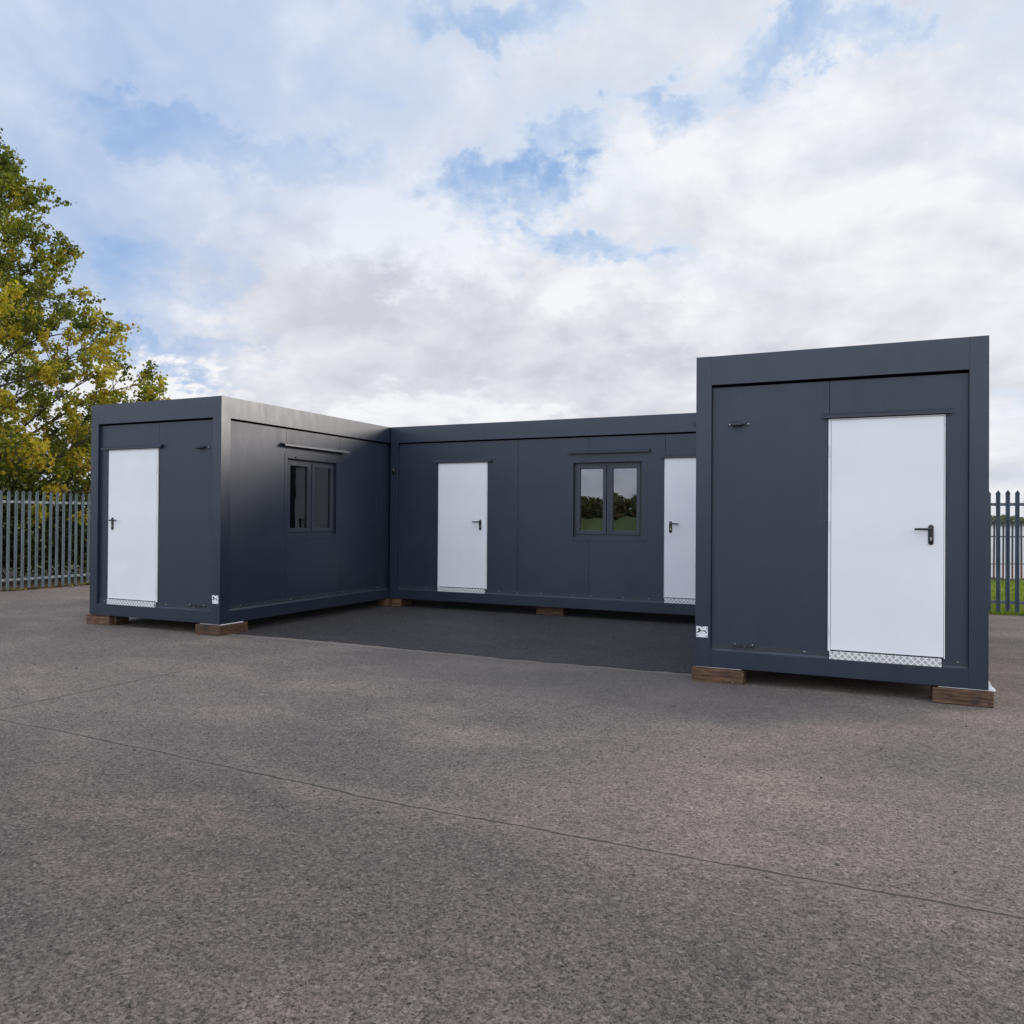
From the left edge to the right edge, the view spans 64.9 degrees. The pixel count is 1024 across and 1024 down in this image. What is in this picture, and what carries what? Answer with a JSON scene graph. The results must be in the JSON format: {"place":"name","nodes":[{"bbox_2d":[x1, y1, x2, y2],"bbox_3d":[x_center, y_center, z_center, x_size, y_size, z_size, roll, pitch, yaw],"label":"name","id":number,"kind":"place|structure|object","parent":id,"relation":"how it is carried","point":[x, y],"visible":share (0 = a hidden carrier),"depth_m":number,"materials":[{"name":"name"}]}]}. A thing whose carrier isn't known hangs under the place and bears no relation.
{"place":"outdoors","nodes":[
{"label":"outdoors","id":0,"kind":"place"},
{"bbox_2d":[0,585,1023,1023],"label":"asphalt yard","id":1,"kind":"structure","parent":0,"point":[544,843],"depth_m":3.91,"materials":[{"name":"grey asphalt"}]},
{"bbox_2d":[0,582,89,590],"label":"fallen leaves","id":2,"kind":"object","parent":1,"relation":"on","point":[25,588],"visible":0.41,"depth_m":16.79,"materials":[{"name":"brown plant"}]},
{"bbox_2d":[86,614,113,624],"bbox_3d":[-5.815,1.523,11.488,0.466,0.134,0.228,0,0,25],"label":"timber block","id":3,"kind":"object","parent":1,"relation":"on","point":[99,619],"depth_m":11.36,"materials":[{"name":"brown wood"}]},
{"bbox_2d":[114,616,128,624],"bbox_3d":[-5.534,1.528,11.412,0.062,0.126,0.212,0,0,25],"label":"timber block","id":4,"kind":"object","parent":1,"relation":"on","point":[118,620],"depth_m":11.37,"materials":[{"name":"brown wood"}]},
{"bbox_2d":[195,621,247,635],"bbox_3d":[-3.841,1.532,10.670,0.428,0.131,0.513,0,0,25],"label":"timber block","id":5,"kind":"object","parent":1,"relation":"on","point":[213,630],"depth_m":10.48,"materials":[{"name":"brown wood"}]},
{"bbox_2d":[200,621,242,624],"bbox_3d":[-3.838,1.462,10.658,0.370,0.009,0.400,0,0,25],"label":"packing shim","id":6,"kind":"object","parent":5,"relation":"on","point":[223,624],"visible":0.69,"depth_m":10.53,"materials":[{"name":"grey metal"}]},
{"bbox_2d":[89,396,390,624],"bbox_3d":[-3.589,-0.002,13.624,2.478,2.957,6.101,0,0,25],"label":"site cabin","id":7,"kind":"object","parent":6,"relation":"on","point":[218,510],"visible":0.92,"depth_m":11.17,"materials":[{"name":"metal"}]},
{"bbox_2d":[108,448,158,601],"bbox_3d":[-5.235,0.176,11.081,0.951,2.086,0.108,0,0,25],"label":"door","id":8,"kind":"structure","parent":7,"relation":"in","point":[133,506],"depth_m":11.08,"materials":[{"name":"white paint"}]},
{"bbox_2d":[287,456,335,534],"bbox_3d":[-3.042,-0.234,12.158,0.129,1.151,1.147,0,0,25],"label":"window","id":9,"kind":"structure","parent":7,"relation":"in","point":[310,495],"depth_m":12.16,"materials":[{"name":"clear glass"}]},
{"bbox_2d":[234,600,694,672],"bbox_3d":[0.388,1.632,11.955,6.480,0.001,6.063,0,0,25],"label":"tarmac patch","id":10,"kind":"object","parent":1,"relation":"on","point":[638,640],"visible":0.91,"depth_m":10.79,"materials":[{"name":"black asphalt"}]},
{"bbox_2d":[378,598,392,606],"bbox_3d":[-2.177,1.565,14.020,0.192,0.135,0.263,0,0,25],"label":"timber block","id":11,"kind":"object","parent":10,"relation":"on","point":[386,602],"depth_m":13.91,"materials":[{"name":"brown wood"}]},
{"bbox_2d":[392,598,411,606],"bbox_3d":[-1.921,1.567,14.062,0.194,0.135,0.372,0,0,25],"label":"timber block","id":12,"kind":"object","parent":10,"relation":"on","point":[397,602],"depth_m":13.92,"materials":[{"name":"brown wood"}]},
{"bbox_2d":[536,606,567,615],"bbox_3d":[0.645,1.576,12.911,0.466,0.137,0.232,0,0,25],"label":"timber block","id":13,"kind":"object","parent":10,"relation":"on","point":[556,611],"depth_m":12.80,"materials":[{"name":"brown wood"}]},
{"bbox_2d":[390,413,695,614],"bbox_3d":[1.163,0.032,13.756,6.105,2.957,2.481,0,0,25],"label":"site cabin","id":14,"kind":"object","parent":13,"relation":"on","point":[597,513],"visible":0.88,"depth_m":12.85,"materials":[{"name":"metal"}]},
{"bbox_2d":[438,462,487,588],"bbox_3d":[-0.836,0.222,13.369,0.921,2.086,0.108,0,0,25],"label":"door","id":15,"kind":"structure","parent":14,"relation":"in","point":[462,487],"depth_m":13.37,"materials":[{"name":"white paint"}]},
{"bbox_2d":[574,459,641,537],"bbox_3d":[1.476,-0.205,12.394,1.104,1.193,0.129,0,0,25],"label":"window","id":16,"kind":"structure","parent":14,"relation":"in","point":[608,467],"depth_m":12.39,"materials":[{"name":"grey metal"}]},
{"bbox_2d":[664,457,695,598],"bbox_3d":[2.673,0.235,11.752,0.929,2.086,0.108,0,0,25],"label":"door","id":17,"kind":"structure","parent":14,"relation":"in","point":[679,473],"depth_m":11.86,"materials":[{"name":"white paint"}]},
{"bbox_2d":[692,665,746,684],"bbox_3d":[1.989,1.552,7.724,0.483,0.131,0.242,0,0,25],"label":"timber block","id":18,"kind":"object","parent":1,"relation":"on","point":[720,675],"depth_m":7.61,"materials":[{"name":"brown wood"}]},
{"bbox_2d":[697,666,741,669],"bbox_3d":[1.997,1.481,7.728,0.420,0.005,0.195,0,0,25],"label":"packing shim","id":19,"kind":"object","parent":18,"relation":"on","point":[721,668],"visible":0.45,"depth_m":7.63,"materials":[{"name":"grey plastic"}]},
{"bbox_2d":[931,685,993,707],"bbox_3d":[3.835,1.559,6.874,0.452,0.131,0.248,0,0,25],"label":"timber block","id":20,"kind":"object","parent":1,"relation":"on","point":[966,697],"depth_m":6.76,"materials":[{"name":"brown wood"}]},
{"bbox_2d":[938,681,995,691],"bbox_3d":[3.857,1.454,6.840,0.426,0.075,0.136,0,0,25],"label":"packing shim","id":21,"kind":"object","parent":20,"relation":"on","point":[991,688],"visible":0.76,"depth_m":6.74,"materials":[{"name":"white plastic"}]},
{"bbox_2d":[695,335,989,689],"bbox_3d":[4.126,0.026,9.949,2.435,2.957,6.101,0,0,25],"label":"site cabin","id":22,"kind":"object","parent":21,"relation":"on","point":[842,512],"visible":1,"depth_m":7.19,"materials":[{"name":"metal"}]},
{"bbox_2d":[828,414,945,658],"bbox_3d":[3.262,0.207,7.046,0.931,2.086,0.108,0,0,25],"label":"door","id":23,"kind":"structure","parent":22,"relation":"in","point":[886,475],"depth_m":7.05,"materials":[{"name":"white paint"}]},
{"bbox_2d":[0,0,1023,520],"label":"sky","id":24,"kind":"structure","parent":0,"point":[387,213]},
{"bbox_2d":[3,514,1023,593],"bbox_3d":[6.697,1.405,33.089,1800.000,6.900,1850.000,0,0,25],"label":"ground","id":25,"kind":"structure","parent":0,"point":[89,565],"depth_m":25.00,"materials":[{"name":"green plant"}]},
{"bbox_2d":[0,567,89,591],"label":"litter strip","id":26,"kind":"object","parent":25,"relation":"on","point":[39,582],"depth_m":18.79,"materials":[{"name":"brown plant"}]},
{"bbox_2d":[0,480,90,582],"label":"hedge","id":27,"kind":"object","parent":26,"relation":"on","point":[4,528],"visible":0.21,"depth_m":18.54,"materials":[{"name":"green plant"}]},
{"bbox_2d":[0,489,90,589],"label":"palisade fence","id":28,"kind":"object","parent":25,"relation":"on","point":[29,578],"visible":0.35,"depth_m":16.87,"materials":[{"name":"metal"}]},
{"bbox_2d":[0,128,170,530],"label":"broadleaf tree","id":29,"kind":"object","parent":25,"relation":"on","point":[22,316],"visible":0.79,"depth_m":19.63,"materials":[{"name":"green plant"}]},
{"bbox_2d":[989,490,1023,612],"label":"palisade fence","id":30,"kind":"object","parent":25,"relation":"on","point":[1007,504],"visible":0.16,"depth_m":13.37,"materials":[{"name":"grey metal"}]},
{"bbox_2d":[991,521,1023,578],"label":"lakeside railing","id":31,"kind":"object","parent":25,"relation":"on","point":[1012,536],"visible":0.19,"depth_m":20.99,"materials":[{"name":"white metal"}]},
{"bbox_2d":[991,514,1023,525],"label":"woods","id":32,"kind":"object","parent":25,"relation":"on","point":[1002,518],"visible":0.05,"depth_m":406.56,"materials":[{"name":"green plant"}]},
{"bbox_2d":[991,577,1023,581],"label":"lake kerb","id":33,"kind":"structure","parent":25,"relation":"on","point":[992,578],"depth_m":20.84,"materials":[{"name":"concrete"}]},
{"bbox_2d":[989,579,1023,615],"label":"grass","id":34,"kind":"structure","parent":0,"point":[1012,606],"depth_m":15.96,"materials":[{"name":"green plant"}]},
{"bbox_2d":[991,526,1023,577],"bbox_3d":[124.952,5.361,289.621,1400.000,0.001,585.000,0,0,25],"label":"lake water","id":35,"kind":"structure","parent":0,"point":[1004,552],"depth_m":64.02,"materials":[{"name":"grey liquid"}]}
]}

